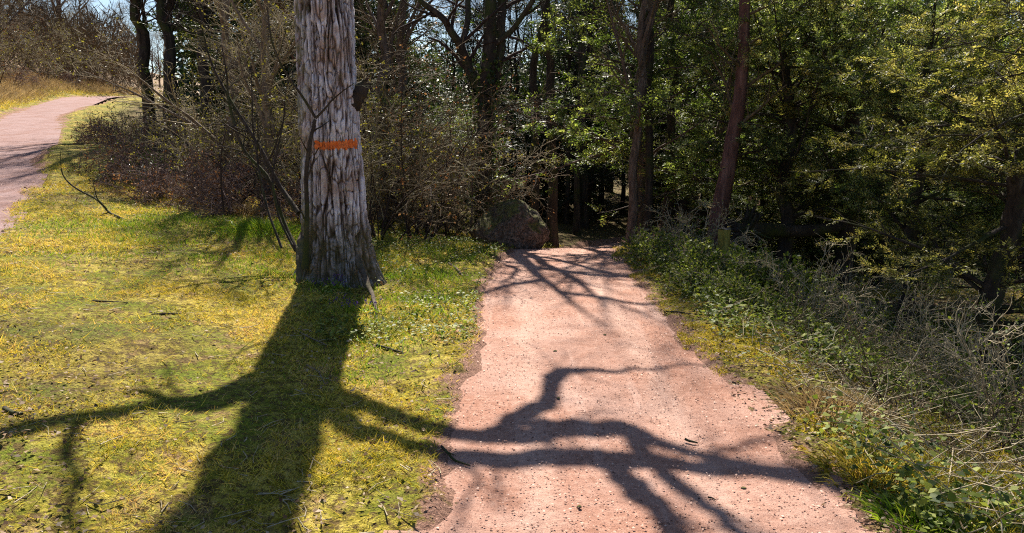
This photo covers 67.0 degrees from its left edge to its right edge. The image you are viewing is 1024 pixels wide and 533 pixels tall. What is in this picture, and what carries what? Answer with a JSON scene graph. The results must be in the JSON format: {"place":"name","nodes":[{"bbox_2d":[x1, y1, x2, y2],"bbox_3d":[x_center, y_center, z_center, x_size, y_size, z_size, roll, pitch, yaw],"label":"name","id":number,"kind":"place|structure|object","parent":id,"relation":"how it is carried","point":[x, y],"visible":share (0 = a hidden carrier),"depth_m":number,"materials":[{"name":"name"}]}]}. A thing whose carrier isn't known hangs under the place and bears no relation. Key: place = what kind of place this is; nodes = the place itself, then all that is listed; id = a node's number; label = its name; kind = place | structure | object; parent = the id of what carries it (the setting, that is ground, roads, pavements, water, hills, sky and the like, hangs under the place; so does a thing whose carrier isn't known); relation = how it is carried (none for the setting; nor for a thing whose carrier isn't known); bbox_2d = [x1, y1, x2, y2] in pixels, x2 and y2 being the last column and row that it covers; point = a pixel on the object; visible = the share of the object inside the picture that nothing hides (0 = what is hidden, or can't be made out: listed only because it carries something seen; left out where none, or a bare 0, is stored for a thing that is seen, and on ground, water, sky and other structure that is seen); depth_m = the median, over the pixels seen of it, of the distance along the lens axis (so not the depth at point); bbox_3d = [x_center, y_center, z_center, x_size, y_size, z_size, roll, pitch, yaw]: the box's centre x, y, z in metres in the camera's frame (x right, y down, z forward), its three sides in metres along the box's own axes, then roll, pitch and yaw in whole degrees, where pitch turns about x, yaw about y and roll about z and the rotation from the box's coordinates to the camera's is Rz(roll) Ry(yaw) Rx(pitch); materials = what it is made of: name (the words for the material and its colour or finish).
{"place":"outdoors","nodes":[
{"label":"outdoors","id":0,"kind":"place"},
{"bbox_2d":[0,96,122,235],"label":"road","id":1,"kind":"structure","parent":0,"point":[27,135],"depth_m":19.99,"materials":[{"name":"pink gravel"}]},
{"bbox_2d":[0,54,1023,532],"bbox_3d":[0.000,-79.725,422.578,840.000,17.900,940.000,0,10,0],"label":"ground","id":2,"kind":"structure","parent":0,"point":[230,404],"depth_m":4.79,"materials":[{"name":"green plant"}]},
{"bbox_2d":[0,9,67,77],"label":"bare shrub","id":3,"kind":"object","parent":2,"relation":"on","point":[27,58],"visible":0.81,"depth_m":44.97,"materials":[{"name":"brown plant"}]},
{"bbox_2d":[0,21,99,80],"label":"bare shrub","id":4,"kind":"object","parent":2,"relation":"on","point":[66,53],"visible":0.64,"depth_m":47.22,"materials":[{"name":"brown plant"}]},
{"bbox_2d":[0,0,150,94],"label":"hillside thicket","id":5,"kind":"object","parent":2,"relation":"on","point":[111,31],"visible":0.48,"depth_m":55.41,"materials":[{"name":"plant"}]},
{"bbox_2d":[0,68,158,105],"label":"dry grass","id":6,"kind":"structure","parent":2,"relation":"on","point":[8,90],"depth_m":44.75,"materials":[{"name":"plant"}]},
{"bbox_2d":[65,105,166,150],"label":"bramble","id":7,"kind":"object","parent":2,"relation":"on","point":[93,134],"visible":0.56,"depth_m":19.38,"materials":[{"name":"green plant"}]},
{"bbox_2d":[62,125,196,178],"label":"bramble","id":8,"kind":"object","parent":2,"relation":"on","point":[114,153],"visible":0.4,"depth_m":14.44,"materials":[{"name":"brown plant"}]},
{"bbox_2d":[88,163,195,205],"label":"bramble","id":9,"kind":"object","parent":2,"relation":"on","point":[151,187],"visible":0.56,"depth_m":11.73,"materials":[{"name":"brown plant"}]},
{"bbox_2d":[86,144,206,189],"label":"bramble","id":10,"kind":"object","parent":2,"relation":"on","point":[148,160],"visible":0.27,"depth_m":13.28,"materials":[{"name":"brown plant"}]},
{"bbox_2d":[70,99,222,153],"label":"bramble","id":11,"kind":"object","parent":2,"relation":"on","point":[100,130],"visible":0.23,"depth_m":18.95,"materials":[{"name":"green plant"}]},
{"bbox_2d":[118,0,185,123],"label":"bare tree","id":12,"kind":"object","parent":2,"relation":"on","point":[143,34],"visible":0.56,"depth_m":24.64,"materials":[{"name":"brown plant"}]},
{"bbox_2d":[40,0,294,174],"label":"bare tree","id":13,"kind":"object","parent":2,"relation":"on","point":[195,123],"visible":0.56,"depth_m":13.45,"materials":[{"name":"brown plant"}]},
{"bbox_2d":[97,116,249,173],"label":"bramble","id":14,"kind":"object","parent":2,"relation":"on","point":[152,149],"visible":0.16,"depth_m":15.97,"materials":[{"name":"brown plant"}]},
{"bbox_2d":[153,0,214,141],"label":"bare tree","id":15,"kind":"object","parent":2,"relation":"on","point":[169,38],"visible":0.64,"depth_m":21.31,"materials":[{"name":"brown plant"}]},
{"bbox_2d":[96,128,274,205],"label":"bramble","id":16,"kind":"object","parent":2,"relation":"on","point":[182,168],"visible":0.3,"depth_m":12.68,"materials":[{"name":"brown plant"}]},
{"bbox_2d":[83,59,290,175],"bbox_3d":[-5.917,-2.759,15.065,3.644,2.469,2.962,0,10,3],"label":"bare shrub","id":17,"kind":"object","parent":2,"relation":"on","point":[168,132],"visible":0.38,"depth_m":14.57,"materials":[{"name":"brown plant"}]},
{"bbox_2d":[152,1,239,134],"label":"evergreen tree","id":18,"kind":"object","parent":2,"relation":"on","point":[189,52],"visible":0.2,"depth_m":25.71,"materials":[{"name":"green plant"}]},
{"bbox_2d":[96,128,300,216],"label":"bramble","id":19,"kind":"object","parent":2,"relation":"on","point":[154,190],"visible":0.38,"depth_m":11.75,"materials":[{"name":"brown plant"}]},
{"bbox_2d":[137,0,262,150],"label":"bare tree","id":20,"kind":"object","parent":2,"relation":"on","point":[203,72],"visible":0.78,"depth_m":19.28,"materials":[{"name":"brown plant"}]},
{"bbox_2d":[138,0,263,153],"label":"evergreen tree","id":21,"kind":"object","parent":2,"relation":"on","point":[213,33],"visible":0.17,"depth_m":24.14,"materials":[{"name":"green plant"}]},
{"bbox_2d":[108,73,299,202],"bbox_3d":[-4.746,-2.207,13.390,2.788,2.324,3.429,9,13,42],"label":"bare shrub","id":22,"kind":"object","parent":2,"relation":"on","point":[195,142],"visible":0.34,"depth_m":12.89,"materials":[{"name":"brown plant"}]},
{"bbox_2d":[152,148,301,221],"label":"bramble","id":23,"kind":"object","parent":2,"relation":"on","point":[203,200],"visible":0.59,"depth_m":11.11,"materials":[{"name":"brown plant"}]},
{"bbox_2d":[166,0,294,155],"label":"evergreen tree","id":24,"kind":"object","parent":2,"relation":"on","point":[191,75],"visible":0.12,"depth_m":21.93,"materials":[{"name":"green plant"}]},
{"bbox_2d":[183,0,296,213],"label":"bare tree","id":25,"kind":"object","parent":2,"relation":"on","point":[263,46],"visible":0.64,"depth_m":11.67,"materials":[{"name":"brown plant"}]},
{"bbox_2d":[184,1,300,251],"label":"leaning shrub","id":26,"kind":"object","parent":2,"relation":"on","point":[271,181],"visible":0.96,"depth_m":8.12,"materials":[{"name":"brown plant"}]},
{"bbox_2d":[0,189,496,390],"bbox_3d":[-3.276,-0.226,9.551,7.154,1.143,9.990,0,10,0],"label":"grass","id":27,"kind":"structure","parent":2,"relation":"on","point":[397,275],"depth_m":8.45,"materials":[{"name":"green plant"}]},
{"bbox_2d":[207,214,301,240],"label":"grass tuft","id":28,"kind":"object","parent":2,"relation":"on","point":[267,225],"visible":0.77,"depth_m":9.85,"materials":[{"name":"green plant"}]},
{"bbox_2d":[140,66,415,218],"bbox_3d":[-3.412,-1.924,12.015,2.962,2.469,3.644,4,11,20],"label":"bare shrub","id":29,"kind":"object","parent":2,"relation":"on","point":[292,152],"visible":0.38,"depth_m":11.38,"materials":[{"name":"brown plant"}]},
{"bbox_2d":[187,0,409,149],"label":"tree","id":30,"kind":"object","parent":2,"relation":"on","point":[291,17],"visible":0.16,"depth_m":14.17,"materials":[{"name":"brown plant"}]},
{"bbox_2d":[241,0,382,268],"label":"sapling","id":31,"kind":"object","parent":2,"relation":"on","point":[305,260],"visible":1,"depth_m":7.14,"materials":[{"name":"brown plant"}]},
{"bbox_2d":[294,0,386,318],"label":"oak tree","id":32,"kind":"object","parent":2,"relation":"on","point":[340,240],"visible":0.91,"depth_m":7.44,"materials":[{"name":"brown plant"}]},
{"bbox_2d":[258,0,440,185],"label":"evergreen tree","id":33,"kind":"object","parent":2,"relation":"on","point":[417,56],"visible":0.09,"depth_m":18.59,"materials":[{"name":"green plant"}]},
{"bbox_2d":[206,22,520,234],"bbox_3d":[-1.882,-2.253,13.088,4.620,3.296,5.751,-10,14,-44],"label":"bare shrub","id":34,"kind":"object","parent":2,"relation":"on","point":[416,152],"visible":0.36,"depth_m":12.40,"materials":[{"name":"brown plant"}]},
{"bbox_2d":[259,0,483,204],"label":"evergreen tree","id":35,"kind":"object","parent":2,"relation":"on","point":[369,26],"visible":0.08,"depth_m":18.30,"materials":[{"name":"green plant"}]},
{"bbox_2d":[247,28,516,240],"bbox_3d":[-1.639,-1.631,10.154,3.311,2.760,4.072,-2,10,-12],"label":"bare shrub","id":36,"kind":"object","parent":2,"relation":"on","point":[372,164],"visible":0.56,"depth_m":9.97,"materials":[{"name":"brown plant"}]},
{"bbox_2d":[353,0,439,222],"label":"bare tree","id":37,"kind":"object","parent":2,"relation":"on","point":[382,16],"visible":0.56,"depth_m":14.47,"materials":[{"name":"brown plant"}]},
{"bbox_2d":[354,0,464,213],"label":"bare tree","id":38,"kind":"object","parent":2,"relation":"on","point":[402,17],"visible":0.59,"depth_m":15.95,"materials":[{"name":"brown plant"}]},
{"bbox_2d":[354,9,471,175],"bbox_3d":[-2.949,-4.258,20.030,3.506,4.881,3.742,4,11,22],"label":"evergreen tree","id":39,"kind":"object","parent":2,"relation":"on","point":[425,77],"visible":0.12,"depth_m":19.74,"materials":[{"name":"green plant"}]},
{"bbox_2d":[264,75,575,236],"bbox_3d":[-1.416,-1.685,12.093,4.072,2.760,3.311,-8,13,-37],"label":"bare shrub","id":40,"kind":"object","parent":2,"relation":"on","point":[423,199],"visible":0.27,"depth_m":12.21,"materials":[{"name":"brown plant"}]},
{"bbox_2d":[283,27,572,254],"bbox_3d":[-0.875,-1.741,10.916,3.990,2.846,4.967,-5,11,-26],"label":"bare shrub","id":41,"kind":"object","parent":2,"relation":"on","point":[422,195],"visible":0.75,"depth_m":10.48,"materials":[{"name":"brown plant"}]},
{"bbox_2d":[312,216,560,346],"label":"herbs","id":42,"kind":"object","parent":2,"relation":"on","point":[416,317],"visible":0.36,"depth_m":6.89,"materials":[{"name":"green plant"}]},
{"bbox_2d":[361,93,526,225],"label":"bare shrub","id":43,"kind":"object","parent":2,"relation":"on","point":[434,111],"visible":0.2,"depth_m":14.64,"materials":[{"name":"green plant"}]},
{"bbox_2d":[366,116,539,238],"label":"bare shrub","id":44,"kind":"object","parent":2,"relation":"on","point":[462,220],"visible":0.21,"depth_m":12.59,"materials":[{"name":"brown plant"}]},
{"bbox_2d":[381,0,564,241],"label":"forked tree","id":45,"kind":"object","parent":2,"relation":"on","point":[493,50],"visible":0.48,"depth_m":12.43,"materials":[{"name":"brown plant"}]},
{"bbox_2d":[420,0,544,181],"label":"evergreen tree","id":46,"kind":"object","parent":2,"relation":"on","point":[475,58],"visible":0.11,"depth_m":26.66,"materials":[{"name":"green plant"}]},
{"bbox_2d":[448,0,539,156],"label":"evergreen tree","id":47,"kind":"object","parent":2,"relation":"on","point":[465,84],"visible":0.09,"depth_m":26.41,"materials":[{"name":"green plant"}]},
{"bbox_2d":[469,199,549,248],"bbox_3d":[-0.034,-0.503,11.433,1.203,1.035,0.944,0,10,0],"label":"boulder","id":48,"kind":"object","parent":2,"relation":"on","point":[521,225],"visible":0.69,"depth_m":11.06,"materials":[{"name":"stone"}]},
{"bbox_2d":[0,199,1023,532],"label":"dead twigs","id":49,"kind":"object","parent":2,"relation":"on","point":[954,447],"visible":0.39,"depth_m":4.28,"materials":[{"name":"plant"}]},
{"bbox_2d":[529,1,541,212],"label":"bare tree","id":50,"kind":"object","parent":2,"relation":"on","point":[533,80],"visible":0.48,"depth_m":14.86,"materials":[{"name":"brown plant"}]},
{"bbox_2d":[465,109,612,213],"bbox_3d":[0.438,-2.761,20.552,4.638,2.915,5.050,1,10,5],"label":"evergreen tree","id":51,"kind":"object","parent":2,"relation":"on","point":[528,146],"visible":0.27,"depth_m":20.11,"materials":[{"name":"green plant"}]},
{"bbox_2d":[541,0,558,247],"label":"bare tree","id":52,"kind":"object","parent":2,"relation":"on","point":[552,224],"visible":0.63,"depth_m":14.36,"materials":[{"name":"brown plant"}]},
{"bbox_2d":[520,0,625,223],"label":"bare tree","id":53,"kind":"object","parent":2,"relation":"on","point":[566,206],"visible":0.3,"depth_m":18.90,"materials":[{"name":"brown plant"}]},
{"bbox_2d":[572,0,590,234],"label":"bare tree","id":54,"kind":"object","parent":2,"relation":"on","point":[577,221],"visible":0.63,"depth_m":17.31,"materials":[{"name":"brown plant"}]},
{"bbox_2d":[564,0,599,228],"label":"bare tree","id":55,"kind":"object","parent":2,"relation":"on","point":[585,220],"visible":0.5,"depth_m":18.85,"materials":[{"name":"brown plant"}]},
{"bbox_2d":[504,0,662,218],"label":"evergreen tree","id":56,"kind":"object","parent":2,"relation":"on","point":[611,178],"visible":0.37,"depth_m":18.94,"materials":[{"name":"green plant"}]},
{"bbox_2d":[503,0,663,199],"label":"evergreen tree","id":57,"kind":"object","parent":2,"relation":"on","point":[539,90],"visible":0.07,"depth_m":24.34,"materials":[{"name":"green plant"}]},
{"bbox_2d":[505,0,664,213],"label":"evergreen tree","id":58,"kind":"object","parent":2,"relation":"on","point":[590,126],"visible":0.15,"depth_m":19.94,"materials":[{"name":"green plant"}]},
{"bbox_2d":[172,0,1016,139],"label":"wood","id":59,"kind":"object","parent":2,"relation":"on","point":[180,67],"visible":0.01,"depth_m":43.17,"materials":[{"name":"green wood"}]},
{"bbox_2d":[495,0,762,236],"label":"evergreen tree","id":60,"kind":"object","parent":2,"relation":"on","point":[626,117],"visible":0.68,"depth_m":12.71,"materials":[{"name":"green plant"}]},
{"bbox_2d":[581,0,708,244],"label":"bare tree","id":61,"kind":"object","parent":2,"relation":"on","point":[638,45],"visible":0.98,"depth_m":11.95,"materials":[{"name":"brown plant"}]},
{"bbox_2d":[639,0,653,241],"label":"bare tree","id":62,"kind":"object","parent":2,"relation":"on","point":[648,202],"visible":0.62,"depth_m":12.43,"materials":[{"name":"brown plant"}]},
{"bbox_2d":[612,223,717,265],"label":"leafy shrub","id":63,"kind":"object","parent":2,"relation":"on","point":[655,244],"visible":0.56,"depth_m":9.37,"materials":[{"name":"green plant"}]},
{"bbox_2d":[660,0,679,239],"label":"bare tree","id":64,"kind":"object","parent":2,"relation":"on","point":[671,124],"visible":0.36,"depth_m":13.71,"materials":[{"name":"brown plant"}]},
{"bbox_2d":[605,1,745,223],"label":"evergreen tree","id":65,"kind":"object","parent":2,"relation":"on","point":[660,182],"visible":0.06,"depth_m":20.44,"materials":[{"name":"green plant"}]},
{"bbox_2d":[580,1,823,235],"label":"evergreen tree","id":66,"kind":"object","parent":2,"relation":"on","point":[684,203],"visible":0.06,"depth_m":18.91,"materials":[{"name":"green plant"}]},
{"bbox_2d":[628,235,776,287],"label":"leafy shrub","id":67,"kind":"object","parent":2,"relation":"on","point":[712,256],"visible":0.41,"depth_m":8.32,"materials":[{"name":"green plant"}]},
{"bbox_2d":[654,251,756,301],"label":"leafy shrub","id":68,"kind":"object","parent":2,"relation":"on","point":[689,278],"visible":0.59,"depth_m":7.75,"materials":[{"name":"green plant"}]},
{"bbox_2d":[642,192,771,266],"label":"bare shrub","id":69,"kind":"object","parent":2,"relation":"on","point":[741,238],"visible":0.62,"depth_m":9.71,"materials":[{"name":"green plant"}]},
{"bbox_2d":[585,0,838,226],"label":"evergreen tree","id":70,"kind":"object","parent":2,"relation":"on","point":[713,165],"visible":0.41,"depth_m":12.98,"materials":[{"name":"green plant"}]},
{"bbox_2d":[611,244,886,442],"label":"grass","id":71,"kind":"structure","parent":2,"relation":"on","point":[690,340],"depth_m":5.82,"materials":[{"name":"green plant"}]},
{"bbox_2d":[680,0,820,250],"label":"leaning tree","id":72,"kind":"object","parent":2,"relation":"on","point":[726,175],"visible":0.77,"depth_m":10.74,"materials":[{"name":"brown plant"}]},
{"bbox_2d":[664,241,837,305],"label":"leafy shrub","id":73,"kind":"object","parent":2,"relation":"on","point":[753,273],"visible":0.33,"depth_m":7.96,"materials":[{"name":"green plant"}]},
{"bbox_2d":[697,270,818,326],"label":"leafy shrub","id":74,"kind":"object","parent":2,"relation":"on","point":[750,289],"visible":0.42,"depth_m":7.14,"materials":[{"name":"green plant"}]},
{"bbox_2d":[665,156,866,273],"bbox_3d":[4.173,-0.740,12.628,3.270,2.152,2.826,8,13,39],"label":"evergreen tree","id":75,"kind":"object","parent":2,"relation":"on","point":[762,205],"visible":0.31,"depth_m":12.45,"materials":[{"name":"green plant"}]},
{"bbox_2d":[724,204,845,249],"bbox_3d":[4.014,-0.556,10.990,2.111,0.668,0.513,-2,10,-9],"label":"fallen tree","id":76,"kind":"object","parent":2,"relation":"on","point":[767,230],"visible":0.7,"depth_m":10.91,"materials":[{"name":"brown wood"}]},
{"bbox_2d":[650,0,932,276],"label":"evergreen tree","id":77,"kind":"object","parent":2,"relation":"on","point":[788,157],"visible":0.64,"depth_m":10.82,"materials":[{"name":"green plant"}]},
{"bbox_2d":[663,0,940,276],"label":"evergreen tree","id":78,"kind":"object","parent":2,"relation":"on","point":[835,135],"visible":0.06,"depth_m":15.32,"materials":[{"name":"green plant"}]},
{"bbox_2d":[739,229,888,335],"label":"leafy shrub","id":79,"kind":"object","parent":2,"relation":"on","point":[816,285],"visible":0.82,"depth_m":7.03,"materials":[{"name":"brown plant"}]},
{"bbox_2d":[697,173,930,280],"bbox_3d":[5.160,-0.672,12.977,3.814,2.348,3.146,1,10,6],"label":"evergreen tree","id":80,"kind":"object","parent":2,"relation":"on","point":[813,258],"visible":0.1,"depth_m":12.73,"materials":[{"name":"green plant"}]},
{"bbox_2d":[632,234,1023,532],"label":"undergrowth","id":81,"kind":"object","parent":2,"relation":"on","point":[935,495],"visible":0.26,"depth_m":5.09,"materials":[{"name":"green plant"}]},
{"bbox_2d":[753,372,926,440],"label":"grass tuft","id":82,"kind":"object","parent":2,"relation":"on","point":[802,399],"visible":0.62,"depth_m":4.55,"materials":[{"name":"plant"}]},
{"bbox_2d":[692,0,1005,295],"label":"evergreen tree","id":83,"kind":"object","parent":2,"relation":"on","point":[849,229],"visible":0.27,"depth_m":10.91,"materials":[{"name":"green plant"}]},
{"bbox_2d":[674,259,1023,532],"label":"grass","id":84,"kind":"structure","parent":2,"relation":"on","point":[953,468],"depth_m":4.07,"materials":[{"name":"green plant"}]},
{"bbox_2d":[772,270,935,363],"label":"leafy shrub","id":85,"kind":"object","parent":2,"relation":"on","point":[797,312],"visible":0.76,"depth_m":5.94,"materials":[{"name":"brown plant"}]},
{"bbox_2d":[791,260,922,333],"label":"bare shrub","id":86,"kind":"object","parent":2,"relation":"on","point":[864,298],"visible":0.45,"depth_m":7.88,"materials":[{"name":"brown plant"}]},
{"bbox_2d":[791,435,961,506],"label":"grass tuft","id":87,"kind":"object","parent":2,"relation":"on","point":[863,471],"visible":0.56,"depth_m":3.66,"materials":[{"name":"green plant"}]},
{"bbox_2d":[803,175,985,289],"bbox_3d":[6.165,-0.560,12.753,2.826,2.122,3.270,3,10,16],"label":"evergreen tree","id":88,"kind":"object","parent":2,"relation":"on","point":[882,242],"visible":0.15,"depth_m":12.67,"materials":[{"name":"green plant"}]},
{"bbox_2d":[809,260,995,382],"bbox_3d":[3.130,0.476,6.241,1.082,0.927,1.534,-3,10,-16],"label":"bare shrub","id":89,"kind":"object","parent":2,"relation":"on","point":[902,331],"visible":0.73,"depth_m":6.30,"materials":[{"name":"brown plant"}]},
{"bbox_2d":[788,0,1023,392],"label":"evergreen tree","id":90,"kind":"object","parent":2,"relation":"on","point":[1006,249],"visible":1,"depth_m":6.67,"materials":[{"name":"green plant"}]},
{"bbox_2d":[796,0,1023,332],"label":"evergreen tree","id":91,"kind":"object","parent":2,"relation":"on","point":[876,187],"visible":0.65,"depth_m":8.37,"materials":[{"name":"green plant"}]},
{"bbox_2d":[801,296,1023,451],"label":"bare shrub","id":92,"kind":"object","parent":2,"relation":"on","point":[908,395],"visible":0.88,"depth_m":4.69,"materials":[{"name":"brown plant"}]},
{"bbox_2d":[838,477,1012,532],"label":"grass tuft","id":93,"kind":"object","parent":2,"relation":"on","point":[878,510],"visible":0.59,"depth_m":3.24,"materials":[{"name":"green plant"}]},
{"bbox_2d":[832,0,1023,277],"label":"evergreen tree","id":94,"kind":"object","parent":2,"relation":"on","point":[937,183],"visible":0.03,"depth_m":15.22,"materials":[{"name":"green plant"}]},
{"bbox_2d":[835,0,1023,258],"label":"evergreen tree","id":95,"kind":"object","parent":2,"relation":"on","point":[1021,130],"visible":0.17,"depth_m":8.37,"materials":[{"name":"green plant"}]},
{"bbox_2d":[843,282,1023,408],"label":"bare shrub","id":96,"kind":"object","parent":2,"relation":"on","point":[961,324],"visible":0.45,"depth_m":6.22,"materials":[{"name":"brown plant"}]},
{"bbox_2d":[874,290,1023,425],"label":"bare shrub","id":97,"kind":"object","parent":2,"relation":"on","point":[952,347],"visible":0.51,"depth_m":5.64,"materials":[{"name":"brown plant"}]},
{"bbox_2d":[887,299,1023,461],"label":"bare shrub","id":98,"kind":"object","parent":2,"relation":"on","point":[978,366],"visible":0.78,"depth_m":4.95,"materials":[{"name":"brown plant"}]},
{"bbox_2d":[901,361,1023,466],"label":"bare shrub","id":99,"kind":"object","parent":2,"relation":"on","point":[992,420],"visible":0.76,"depth_m":4.55,"materials":[{"name":"brown plant"}]},
{"bbox_2d":[1,0,1022,107],"label":"sky","id":100,"kind":"structure","parent":0,"point":[105,3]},
{"bbox_2d":[383,203,900,532],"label":"path","id":101,"kind":"structure","parent":0,"point":[586,349],"depth_m":4.22,"materials":[{"name":"gravel"}]},
{"bbox_2d":[0,154,883,532],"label":"grit","id":102,"kind":"object","parent":101,"relation":"on","point":[604,404],"visible":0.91,"depth_m":4.28,"materials":[{"name":"brown gravel"}]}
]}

